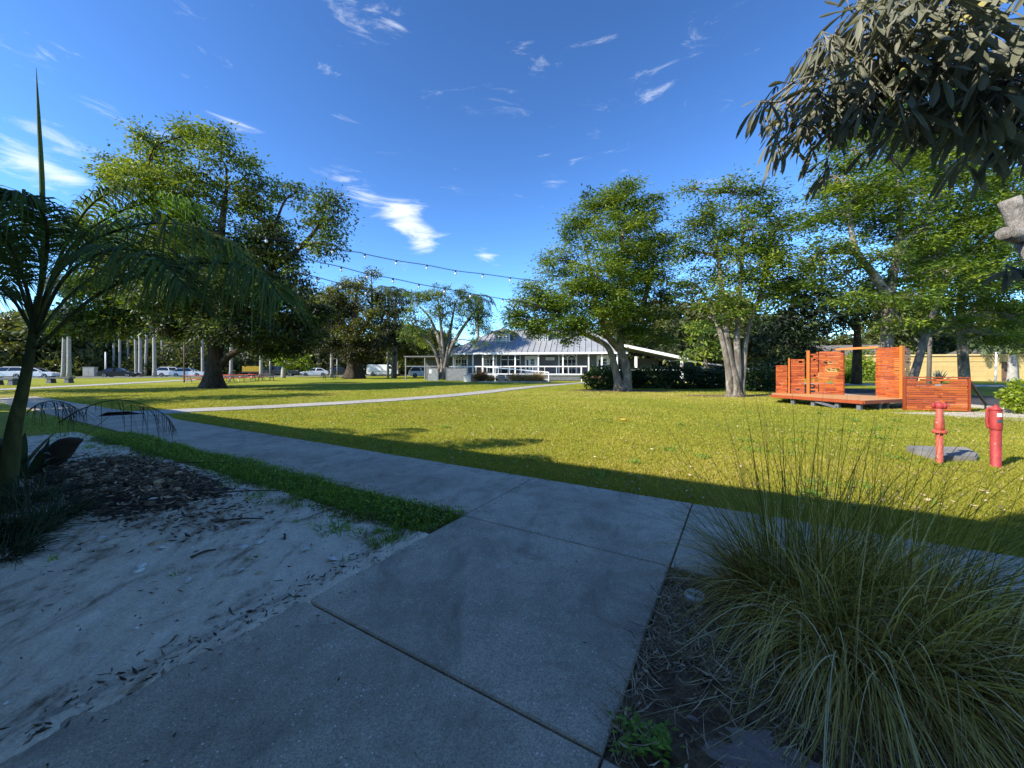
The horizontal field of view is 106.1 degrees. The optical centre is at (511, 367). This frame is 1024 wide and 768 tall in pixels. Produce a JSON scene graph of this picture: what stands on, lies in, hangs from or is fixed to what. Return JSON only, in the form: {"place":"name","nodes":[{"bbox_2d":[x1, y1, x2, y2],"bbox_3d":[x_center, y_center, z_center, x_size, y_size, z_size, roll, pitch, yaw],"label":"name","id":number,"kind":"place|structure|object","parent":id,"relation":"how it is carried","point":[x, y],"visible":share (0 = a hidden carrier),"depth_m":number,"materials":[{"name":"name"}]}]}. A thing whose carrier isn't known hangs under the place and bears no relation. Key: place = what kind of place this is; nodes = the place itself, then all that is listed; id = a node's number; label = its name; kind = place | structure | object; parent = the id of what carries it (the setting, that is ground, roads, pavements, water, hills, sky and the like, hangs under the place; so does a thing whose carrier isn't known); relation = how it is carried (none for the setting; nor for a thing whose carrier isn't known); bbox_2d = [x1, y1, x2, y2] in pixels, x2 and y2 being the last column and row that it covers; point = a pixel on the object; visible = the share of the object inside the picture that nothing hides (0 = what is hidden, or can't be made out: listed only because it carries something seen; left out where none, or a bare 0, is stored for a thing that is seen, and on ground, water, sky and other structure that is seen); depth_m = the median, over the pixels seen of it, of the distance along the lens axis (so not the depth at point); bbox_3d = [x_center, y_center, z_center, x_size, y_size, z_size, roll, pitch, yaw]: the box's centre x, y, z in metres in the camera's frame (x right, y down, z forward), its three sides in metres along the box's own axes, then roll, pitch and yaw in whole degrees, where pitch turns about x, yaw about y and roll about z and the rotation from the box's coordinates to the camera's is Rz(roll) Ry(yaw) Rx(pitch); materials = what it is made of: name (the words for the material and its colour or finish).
{"place":"outdoors","nodes":[
{"label":"outdoors","id":0,"kind":"place"},
{"bbox_2d":[0,379,195,390],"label":"park path","id":1,"kind":"structure","parent":0,"point":[96,384],"depth_m":34.36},
{"bbox_2d":[3,375,339,377],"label":"street","id":2,"kind":"structure","parent":0,"point":[173,376],"depth_m":67.64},
{"bbox_2d":[0,367,20,377],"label":"parked car","id":3,"kind":"object","parent":2,"relation":"on","point":[10,371],"visible":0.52,"depth_m":56.59,"materials":[{"name":"white metal"}]},
{"bbox_2d":[32,368,60,376],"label":"parked car","id":4,"kind":"object","parent":2,"relation":"on","point":[41,372],"visible":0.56,"depth_m":58.02,"materials":[{"name":"white metal"}]},
{"bbox_2d":[96,368,140,376],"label":"parked car","id":5,"kind":"object","parent":2,"relation":"on","point":[110,372],"visible":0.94,"depth_m":60.92,"materials":[{"name":"grey metal"}]},
{"bbox_2d":[138,335,142,376],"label":"royal palm","id":6,"kind":"object","parent":2,"relation":"on","point":[140,356],"visible":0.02,"depth_m":66.83,"materials":[{"name":"grey plant"}]},
{"bbox_2d":[152,330,156,376],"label":"royal palm","id":7,"kind":"object","parent":2,"relation":"on","point":[154,367],"visible":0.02,"depth_m":62.30,"materials":[{"name":"grey plant"}]},
{"bbox_2d":[169,368,203,376],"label":"parked car","id":8,"kind":"object","parent":2,"relation":"on","point":[179,372],"visible":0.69,"depth_m":64.20,"materials":[{"name":"white metal"}]},
{"bbox_2d":[263,366,297,375],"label":"pickup truck","id":9,"kind":"object","parent":2,"relation":"on","point":[275,369],"visible":0.66,"depth_m":68.06,"materials":[{"name":"metal"}]},
{"bbox_2d":[300,368,328,375],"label":"parked car","id":10,"kind":"object","parent":2,"relation":"on","point":[319,371],"visible":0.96,"depth_m":71.12,"materials":[{"name":"white metal"}]},
{"bbox_2d":[148,376,319,377],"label":"street pavement","id":11,"kind":"structure","parent":0,"point":[177,377],"depth_m":60.33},
{"bbox_2d":[367,365,398,375],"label":"cargo van","id":12,"kind":"object","parent":11,"relation":"on","point":[372,370],"visible":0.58,"depth_m":70.97,"materials":[{"name":"white metal"}]},
{"bbox_2d":[99,382,583,415],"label":"garden path","id":13,"kind":"structure","parent":0,"point":[170,411],"depth_m":15.71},
{"bbox_2d":[296,256,526,302],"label":"string lights","id":14,"kind":"object","parent":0,"point":[341,267],"visible":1,"depth_m":17.67},
{"bbox_2d":[0,374,1023,584],"bbox_3d":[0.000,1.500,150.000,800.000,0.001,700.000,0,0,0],"label":"ground","id":15,"kind":"structure","parent":0,"point":[371,381],"depth_m":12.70,"materials":[{"name":"plant"}]},
{"bbox_2d":[0,304,110,365],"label":"tree","id":16,"kind":"object","parent":15,"relation":"on","point":[10,330],"visible":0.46,"depth_m":68.27,"materials":[{"name":"green plant"}]},
{"bbox_2d":[33,280,85,376],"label":"royal palm","id":17,"kind":"object","parent":15,"relation":"on","point":[63,365],"visible":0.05,"depth_m":53.38,"materials":[{"name":"grey plant"}]},
{"bbox_2d":[45,274,83,376],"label":"royal palm","id":18,"kind":"object","parent":15,"relation":"on","point":[68,370],"visible":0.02,"depth_m":55.33,"materials":[{"name":"grey plant"}]},
{"bbox_2d":[71,332,173,364],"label":"tree","id":19,"kind":"object","parent":15,"relation":"on","point":[158,343],"visible":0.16,"depth_m":82.70,"materials":[{"name":"green plant"}]},
{"bbox_2d":[165,340,228,362],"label":"tree","id":20,"kind":"object","parent":15,"relation":"on","point":[188,345],"visible":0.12,"depth_m":95.89,"materials":[{"name":"green plant"}]},
{"bbox_2d":[11,375,409,377],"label":"street kerb","id":21,"kind":"structure","parent":15,"relation":"on","point":[192,376],"depth_m":62.30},
{"bbox_2d":[181,387,245,388],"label":"tree soil","id":22,"kind":"object","parent":15,"relation":"on","point":[213,388],"visible":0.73,"depth_m":28.14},
{"bbox_2d":[16,110,364,388],"bbox_3d":[-24.431,-9.012,28.318,26.040,21.072,11.628,0,0,14],"label":"spreading tree","id":23,"kind":"object","parent":22,"relation":"on","point":[149,174],"visible":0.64,"depth_m":28.07,"materials":[{"name":"green plant"}]},
{"bbox_2d":[234,230,536,281],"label":"string lights","id":24,"kind":"object","parent":23,"relation":"attached to","point":[298,247],"visible":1,"depth_m":17.10},
{"bbox_2d":[0,432,428,762],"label":"sand bed","id":25,"kind":"object","parent":15,"relation":"on","point":[56,665],"visible":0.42,"depth_m":2.59,"materials":[{"name":"sand"}]},
{"bbox_2d":[20,432,95,478],"bbox_3d":[-6.719,1.174,5.184,1.192,0.652,1.152,0,0,16],"label":"strap leaf plant","id":26,"kind":"object","parent":25,"relation":"on","point":[39,459],"visible":0.6,"depth_m":5.27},
{"bbox_2d":[0,456,126,571],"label":"mondo grass","id":27,"kind":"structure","parent":25,"relation":"on","point":[36,526],"depth_m":3.55,"materials":[{"name":"green plant"}]},
{"bbox_2d":[45,417,107,466],"bbox_3d":[-6.511,1.141,5.739,1.052,0.887,0.300,0,0,0],"label":"palm boot","id":28,"kind":"object","parent":25,"relation":"on","point":[59,448],"visible":0.73,"depth_m":5.67,"materials":[{"name":"brown plant"}]},
{"bbox_2d":[0,185,163,301],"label":"feather palm","id":29,"kind":"object","parent":25,"relation":"on","point":[14,283],"visible":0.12,"depth_m":5.21,"materials":[{"name":"green plant"}]},
{"bbox_2d":[34,456,232,521],"bbox_3d":[-5.507,1.448,4.985,6.600,0.216,2.050,0,0,31],"label":"mulch mound","id":30,"kind":"object","parent":25,"relation":"on","point":[144,508],"visible":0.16,"depth_m":4.29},
{"bbox_2d":[9,447,285,574],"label":"mulch chips","id":31,"kind":"object","parent":30,"relation":"on","point":[157,478],"visible":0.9,"depth_m":4.53,"materials":[{"name":"wood"}]},
{"bbox_2d":[0,69,320,490],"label":"young palm","id":32,"kind":"object","parent":25,"relation":"on","point":[37,308],"visible":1,"depth_m":4.17,"materials":[{"name":"green plant"}]},
{"bbox_2d":[26,400,87,439],"bbox_3d":[-5.167,0.594,4.298,0.761,0.463,0.348,0,0,0],"label":"dead frond","id":33,"kind":"object","parent":32,"relation":"attached to","point":[63,408],"visible":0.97,"depth_m":4.27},
{"bbox_2d":[60,399,177,449],"bbox_3d":[-4.335,0.609,4.193,1.449,0.533,0.370,0,0,0],"label":"dead frond","id":34,"kind":"object","parent":32,"relation":"attached to","point":[167,419],"visible":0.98,"depth_m":4.16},
{"bbox_2d":[3,482,372,704],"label":"shell fragments","id":35,"kind":"object","parent":25,"relation":"on","point":[94,656],"visible":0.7,"depth_m":3.01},
{"bbox_2d":[0,462,398,744],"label":"sand litter","id":36,"kind":"object","parent":25,"relation":"on","point":[134,670],"visible":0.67,"depth_m":2.35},
{"bbox_2d":[47,518,374,577],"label":"grass sprigs","id":37,"kind":"object","parent":25,"relation":"on","point":[57,558],"depth_m":2.98,"materials":[{"name":"green plant"}]},
{"bbox_2d":[1,417,467,553],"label":"weedy grass","id":38,"kind":"structure","parent":15,"relation":"on","point":[273,477],"depth_m":4.66,"materials":[{"name":"green plant"}]},
{"bbox_2d":[271,353,315,377],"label":"young sapling","id":39,"kind":"object","parent":15,"relation":"on","point":[287,365],"visible":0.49,"depth_m":57.73,"materials":[{"name":"green plant"}]},
{"bbox_2d":[289,285,361,367],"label":"tree","id":40,"kind":"object","parent":15,"relation":"on","point":[319,357],"visible":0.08,"depth_m":83.17,"materials":[{"name":"green plant"}]},
{"bbox_2d":[306,265,403,378],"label":"mossy tree","id":41,"kind":"object","parent":15,"relation":"on","point":[358,348],"visible":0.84,"depth_m":53.28,"materials":[{"name":"green plant"}]},
{"bbox_2d":[373,285,406,377],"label":"royal palm","id":42,"kind":"object","parent":15,"relation":"on","point":[387,290],"visible":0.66,"depth_m":59.47,"materials":[{"name":"green plant"}]},
{"bbox_2d":[375,289,417,377],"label":"hanging tree","id":43,"kind":"object","parent":15,"relation":"on","point":[393,336],"visible":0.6,"depth_m":59.62,"materials":[{"name":"green plant"}]},
{"bbox_2d":[372,324,423,375],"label":"tree","id":44,"kind":"object","parent":15,"relation":"on","point":[404,350],"visible":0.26,"depth_m":70.36,"materials":[{"name":"green plant"}]},
{"bbox_2d":[406,326,448,365],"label":"tree","id":45,"kind":"object","parent":15,"relation":"on","point":[417,350],"visible":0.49,"depth_m":68.58,"materials":[{"name":"green plant"}]},
{"bbox_2d":[427,367,438,380],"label":"fence panel","id":46,"kind":"object","parent":15,"relation":"on","point":[432,374],"visible":0.98,"depth_m":44.35,"materials":[{"name":"grey concrete"}]},
{"bbox_2d":[390,282,496,379],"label":"vase tree","id":47,"kind":"object","parent":15,"relation":"on","point":[442,361],"visible":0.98,"depth_m":44.77,"materials":[{"name":"green plant"}]},
{"bbox_2d":[0,341,907,376],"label":"undergrowth","id":48,"kind":"object","parent":15,"relation":"on","point":[79,361],"visible":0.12,"depth_m":74.04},
{"bbox_2d":[446,367,466,380],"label":"fence panel","id":49,"kind":"object","parent":15,"relation":"on","point":[455,374],"visible":0.96,"depth_m":44.40,"materials":[{"name":"grey concrete"}]},
{"bbox_2d":[458,294,498,337],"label":"royal palm","id":50,"kind":"object","parent":15,"relation":"on","point":[488,302],"visible":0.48,"depth_m":61.74,"materials":[{"name":"green plant"}]},
{"bbox_2d":[471,369,489,381],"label":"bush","id":51,"kind":"object","parent":15,"relation":"on","point":[477,375],"visible":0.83,"depth_m":41.26,"materials":[{"name":"plant"}]},
{"bbox_2d":[0,396,1023,767],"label":"walkway","id":52,"kind":"structure","parent":15,"relation":"on","point":[446,666],"depth_m":2.05,"materials":[{"name":"concrete"}]},
{"bbox_2d":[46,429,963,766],"bbox_3d":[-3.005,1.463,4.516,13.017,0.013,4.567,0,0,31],"label":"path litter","id":53,"kind":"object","parent":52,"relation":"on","point":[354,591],"visible":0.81,"depth_m":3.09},
{"bbox_2d":[41,388,1022,509],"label":"fallen leaves","id":54,"kind":"object","parent":15,"relation":"on","point":[750,448],"visible":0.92,"depth_m":6.82,"materials":[{"name":"brown plant"}]},
{"bbox_2d":[404,328,721,381],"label":"grey house","id":55,"kind":"structure","parent":15,"relation":"on","point":[505,354],"depth_m":46.62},
{"bbox_2d":[484,355,496,372],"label":"window","id":56,"kind":"structure","parent":55,"relation":"in","point":[488,361],"depth_m":48.19,"materials":[{"name":"white paint"}]},
{"bbox_2d":[525,356,536,373],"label":"door","id":57,"kind":"structure","parent":55,"relation":"in","point":[529,360],"depth_m":47.20,"materials":[{"name":"white paint"}]},
{"bbox_2d":[558,354,576,373],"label":"window","id":58,"kind":"structure","parent":55,"relation":"in","point":[571,360],"depth_m":46.30,"materials":[{"name":"white paint"}]},
{"bbox_2d":[580,363,621,388],"bbox_3d":[6.444,0.638,27.529,3.240,2.055,2.279,0,0,0],"label":"shrub","id":59,"kind":"object","parent":15,"relation":"on","point":[603,381],"visible":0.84,"depth_m":27.18,"materials":[{"name":"green plant"}]},
{"bbox_2d":[565,389,684,391],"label":"tree soil","id":60,"kind":"object","parent":15,"relation":"on","point":[608,390],"visible":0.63,"depth_m":25.63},
{"bbox_2d":[487,171,698,391],"bbox_3d":[5.782,-5.369,25.252,14.167,13.930,9.153,0,0,-33],"label":"feathery tree","id":61,"kind":"object","parent":60,"relation":"on","point":[555,307],"visible":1,"depth_m":23.72,"materials":[{"name":"green plant"}]},
{"bbox_2d":[618,366,648,387],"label":"shrub","id":62,"kind":"object","parent":15,"relation":"on","point":[634,380],"visible":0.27,"depth_m":28.19,"materials":[{"name":"green plant"}]},
{"bbox_2d":[632,363,677,388],"bbox_3d":[10.493,0.643,28.522,2.813,2.069,2.848,0,0,-43],"label":"shrub","id":63,"kind":"object","parent":15,"relation":"on","point":[651,382],"visible":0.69,"depth_m":28.03,"materials":[{"name":"green plant"}]},
{"bbox_2d":[614,310,711,370],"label":"tree","id":64,"kind":"object","parent":15,"relation":"on","point":[664,362],"visible":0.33,"depth_m":53.96,"materials":[{"name":"green plant"}]},
{"bbox_2d":[648,360,706,388],"bbox_3d":[11.992,0.549,27.708,4.362,2.224,2.425,0,0,0],"label":"shrub","id":65,"kind":"object","parent":15,"relation":"on","point":[686,370],"visible":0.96,"depth_m":27.43,"materials":[{"name":"green plant"}]},
{"bbox_2d":[637,290,760,363],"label":"tree","id":66,"kind":"object","parent":15,"relation":"on","point":[665,307],"visible":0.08,"depth_m":58.13,"materials":[{"name":"green plant"}]},
{"bbox_2d":[676,320,722,368],"bbox_3d":[19.984,-1.812,39.942,6.284,6.614,4.433,0,0,0],"label":"bright tree","id":67,"kind":"object","parent":15,"relation":"on","point":[714,344],"visible":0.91,"depth_m":39.73,"materials":[{"name":"green plant"}]},
{"bbox_2d":[694,366,725,388],"bbox_3d":[14.474,0.768,28.224,3.229,1.878,2.248,0,0,0],"label":"shrub","id":68,"kind":"object","parent":15,"relation":"on","point":[718,378],"visible":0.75,"depth_m":27.65,"materials":[{"name":"green plant"}]},
{"bbox_2d":[423,519,1023,767],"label":"planting bed","id":69,"kind":"object","parent":15,"relation":"on","point":[721,715],"visible":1,"depth_m":1.67,"materials":[{"name":"soil"}]},
{"bbox_2d":[607,707,686,767],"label":"weed plant","id":70,"kind":"object","parent":69,"relation":"on","point":[665,745],"visible":0.98,"depth_m":1.51,"materials":[{"name":"green plant"}]},
{"bbox_2d":[684,589,706,604],"bbox_3d":[1.183,1.476,2.485,0.132,0.065,0.132,0,0,0],"label":"cleanout cover","id":71,"kind":"object","parent":69,"relation":"on","point":[688,595],"visible":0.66,"depth_m":2.47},
{"bbox_2d":[687,715,827,767],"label":"bare soil","id":72,"kind":"structure","parent":69,"relation":"on","point":[763,758],"depth_m":1.49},
{"bbox_2d":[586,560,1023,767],"bbox_3d":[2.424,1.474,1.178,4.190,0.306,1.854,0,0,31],"label":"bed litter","id":73,"kind":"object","parent":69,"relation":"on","point":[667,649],"visible":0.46,"depth_m":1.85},
{"bbox_2d":[618,446,1023,767],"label":"cord grass","id":74,"kind":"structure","parent":69,"relation":"on","point":[946,690],"depth_m":1.67,"materials":[{"name":"plant"}]},
{"bbox_2d":[620,378,1023,767],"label":"cord grass","id":75,"kind":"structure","parent":69,"relation":"on","point":[732,562],"depth_m":2.19,"materials":[{"name":"plant"}]},
{"bbox_2d":[733,392,1023,716],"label":"cord grass","id":76,"kind":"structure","parent":69,"relation":"on","point":[995,576],"depth_m":2.29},
{"bbox_2d":[736,0,1023,290],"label":"silver leaf tree","id":77,"kind":"object","parent":69,"relation":"on","point":[985,97],"visible":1,"depth_m":1.69,"materials":[{"name":"green plant"}]},
{"bbox_2d":[682,395,770,396],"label":"tree soil","id":78,"kind":"object","parent":15,"relation":"on","point":[723,395],"visible":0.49,"depth_m":20.97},
{"bbox_2d":[659,163,830,396],"bbox_3d":[12.029,-4.217,20.005,8.795,11.622,5.877,0,0,0],"label":"feathery tree","id":79,"kind":"object","parent":78,"relation":"on","point":[771,252],"visible":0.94,"depth_m":19.96,"materials":[{"name":"green plant"}]},
{"bbox_2d":[680,290,780,366],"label":"tree","id":80,"kind":"object","parent":15,"relation":"on","point":[732,328],"visible":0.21,"depth_m":54.50,"materials":[{"name":"green plant"}]},
{"bbox_2d":[745,363,780,391],"bbox_3d":[16.031,0.666,24.957,3.007,2.075,2.326,0,0,0],"label":"shrub","id":81,"kind":"object","parent":15,"relation":"on","point":[767,384],"visible":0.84,"depth_m":24.52,"materials":[{"name":"green plant"}]},
{"bbox_2d":[741,308,824,365],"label":"tree","id":82,"kind":"object","parent":15,"relation":"on","point":[749,356],"visible":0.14,"depth_m":56.87,"materials":[{"name":"green plant"}]},
{"bbox_2d":[749,271,858,386],"bbox_3d":[22.718,-3.015,30.746,9.313,9.758,5.541,0,0,-10],"label":"dark tree","id":83,"kind":"object","parent":15,"relation":"on","point":[791,334],"visible":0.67,"depth_m":30.25,"materials":[{"name":"green plant"}]},
{"bbox_2d":[801,345,879,354],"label":"white cottage","id":84,"kind":"structure","parent":15,"relation":"on","point":[840,346],"depth_m":64.97,"materials":[{"name":"paint"}]},
{"bbox_2d":[771,346,910,410],"bbox_3d":[13.236,0.314,15.965,3.611,2.382,4.148,0,0,-20],"label":"wooden stage","id":85,"kind":"object","parent":15,"relation":"on","point":[895,384],"visible":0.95,"depth_m":15.96,"materials":[{"name":"brown wood"}]},
{"bbox_2d":[816,331,871,345],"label":"tree","id":86,"kind":"object","parent":15,"relation":"on","point":[846,339],"visible":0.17,"depth_m":76.40,"materials":[{"name":"green plant"}]},
{"bbox_2d":[835,354,878,380],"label":"shrub","id":87,"kind":"object","parent":15,"relation":"on","point":[867,374],"visible":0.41,"depth_m":45.03,"materials":[{"name":"green plant"}]},
{"bbox_2d":[797,401,931,410],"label":"tree soil","id":88,"kind":"object","parent":15,"relation":"on","point":[899,405],"visible":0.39,"depth_m":15.79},
{"bbox_2d":[850,293,946,354],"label":"tree","id":89,"kind":"object","parent":15,"relation":"on","point":[903,338],"visible":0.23,"depth_m":64.86,"materials":[{"name":"green plant"}]},
{"bbox_2d":[778,75,1023,395],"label":"feathery tree","id":90,"kind":"object","parent":15,"relation":"on","point":[887,298],"visible":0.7,"depth_m":17.36,"materials":[{"name":"green plant"}]},
{"bbox_2d":[815,354,1023,380],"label":"tan building","id":91,"kind":"structure","parent":15,"relation":"on","point":[982,368],"depth_m":44.05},
{"bbox_2d":[862,324,977,353],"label":"tree","id":92,"kind":"object","parent":15,"relation":"on","point":[938,342],"visible":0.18,"depth_m":68.09,"materials":[{"name":"green plant"}]},
{"bbox_2d":[831,136,1023,389],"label":"feathery tree","id":93,"kind":"object","parent":15,"relation":"on","point":[963,364],"visible":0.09,"depth_m":26.79,"materials":[{"name":"green plant"}]},
{"bbox_2d":[926,313,932,383],"bbox_3d":[30.424,-3.038,28.000,0.497,9.083,0.260,0,0,0],"label":"utility pole","id":94,"kind":"object","parent":15,"relation":"on","point":[929,360],"visible":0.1,"depth_m":27.91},
{"bbox_2d":[930,401,948,464],"bbox_3d":[6.639,1.007,5.975,0.173,0.986,0.181,0,0,0],"label":"standpipe","id":95,"kind":"object","parent":15,"relation":"on","point":[939,406],"visible":0.96,"depth_m":5.95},
{"bbox_2d":[906,445,977,461],"bbox_3d":[7.440,1.462,6.495,1.169,0.115,0.938,0,0,10],"label":"concrete pad","id":96,"kind":"object","parent":15,"relation":"on","point":[961,452],"visible":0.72,"depth_m":6.41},
{"bbox_2d":[903,377,988,411],"bbox_3d":[15.826,0.912,13.563,4.005,1.209,0.834,0,0,-11],"label":"slat screen","id":97,"kind":"object","parent":15,"relation":"on","point":[930,395],"visible":0.91,"depth_m":13.35,"materials":[{"name":"brown wood"}]},
{"bbox_2d":[881,238,1023,392],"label":"leaning tree","id":98,"kind":"object","parent":15,"relation":"on","point":[927,332],"visible":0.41,"depth_m":22.19,"materials":[{"name":"green plant"}]},
{"bbox_2d":[956,337,1023,356],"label":"pale palm","id":99,"kind":"object","parent":15,"relation":"on","point":[984,352],"visible":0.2,"depth_m":43.08,"materials":[{"name":"green plant"}]},
{"bbox_2d":[985,405,1002,467],"bbox_3d":[7.242,1.024,5.770,0.154,0.951,0.140,0,0,0],"label":"standpipe","id":100,"kind":"object","parent":15,"relation":"on","point":[994,420],"visible":0.95,"depth_m":5.74,"materials":[{"name":"metal"}]},
{"bbox_2d":[976,340,1023,381],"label":"pale palm","id":101,"kind":"object","parent":15,"relation":"on","point":[1012,367],"visible":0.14,"depth_m":42.74,"materials":[{"name":"white plant"}]},
{"bbox_2d":[993,377,1023,413],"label":"shrub","id":102,"kind":"object","parent":15,"relation":"on","point":[1010,394],"visible":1,"depth_m":12.63,"materials":[{"name":"green plant"}]},
{"bbox_2d":[0,0,1023,366],"label":"sky","id":103,"kind":"structure","parent":0,"point":[457,130],"materials":[{"name":"blue"}]},
{"bbox_2d":[679,379,1019,406],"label":"side road","id":104,"kind":"structure","parent":0,"point":[989,400],"depth_m":20.86,"materials":[{"name":"asphalt"}]},
{"bbox_2d":[804,383,1023,386],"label":"side pavement","id":105,"kind":"structure","parent":0,"point":[916,385],"depth_m":34.83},
{"bbox_2d":[796,246,941,383],"bbox_3d":[32.680,-4.695,34.228,15.419,12.272,6.438,0,0,0],"label":"dark tree","id":106,"kind":"object","parent":105,"relation":"on","point":[853,320],"visible":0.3,"depth_m":33.73,"materials":[{"name":"green plant"}]},
{"bbox_2d":[888,411,1023,420],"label":"sandy path","id":107,"kind":"structure","parent":0,"point":[1006,415],"depth_m":12.39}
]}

